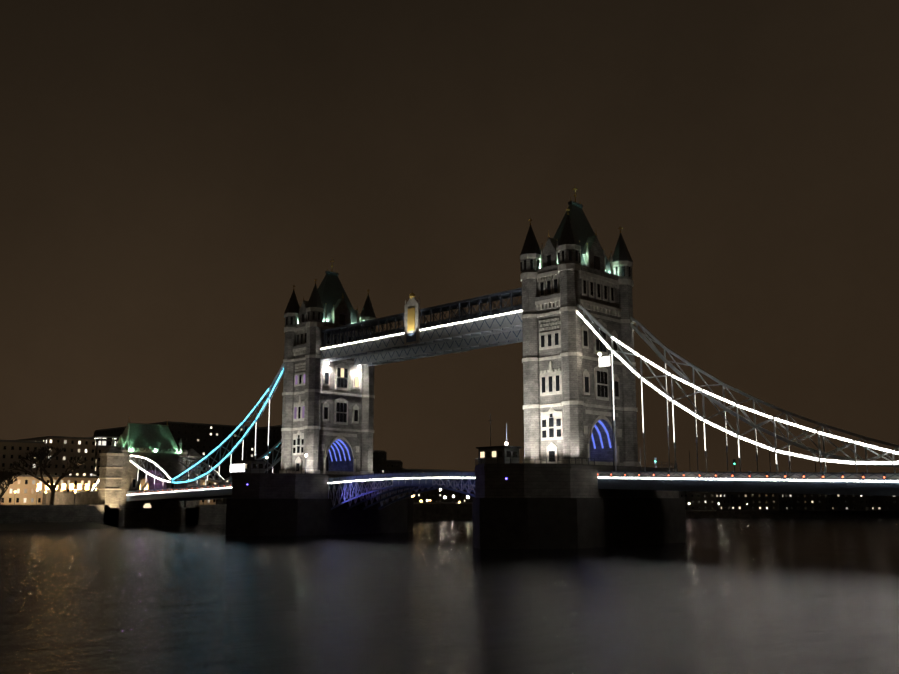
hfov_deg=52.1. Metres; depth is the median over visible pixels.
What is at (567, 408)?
tower
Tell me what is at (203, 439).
city backdrop
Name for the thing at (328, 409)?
tower
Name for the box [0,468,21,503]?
plane tree
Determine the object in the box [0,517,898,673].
river water
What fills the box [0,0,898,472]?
sky
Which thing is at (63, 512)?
river banks
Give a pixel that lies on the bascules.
(406, 481)
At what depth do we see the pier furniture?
167.53 m
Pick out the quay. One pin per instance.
(728, 514)
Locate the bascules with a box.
[328,471,474,509]
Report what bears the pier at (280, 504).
in the river water
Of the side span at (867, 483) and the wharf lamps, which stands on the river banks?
the wharf lamps
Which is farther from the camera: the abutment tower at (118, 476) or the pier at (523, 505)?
the abutment tower at (118, 476)
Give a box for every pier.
[225,468,412,535]
[472,457,686,548]
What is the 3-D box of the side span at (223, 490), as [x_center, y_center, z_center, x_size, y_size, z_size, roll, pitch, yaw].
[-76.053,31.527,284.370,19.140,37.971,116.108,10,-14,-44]
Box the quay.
[412,489,898,517]
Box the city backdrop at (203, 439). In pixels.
[0,421,898,510]
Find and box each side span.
[91,362,283,500]
[577,304,898,495]
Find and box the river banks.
[0,492,472,530]
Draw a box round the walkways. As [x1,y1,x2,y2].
[320,288,522,365]
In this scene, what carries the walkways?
attached to the tower at (567, 408)
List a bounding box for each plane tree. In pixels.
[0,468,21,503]
[9,445,87,504]
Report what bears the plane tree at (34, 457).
on the river banks
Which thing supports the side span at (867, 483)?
attached to the tower at (567, 408)
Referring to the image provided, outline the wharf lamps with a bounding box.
[14,489,208,504]
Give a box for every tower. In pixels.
[97,420,202,526]
[279,260,375,474]
[520,188,639,466]
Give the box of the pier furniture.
[139,352,815,489]

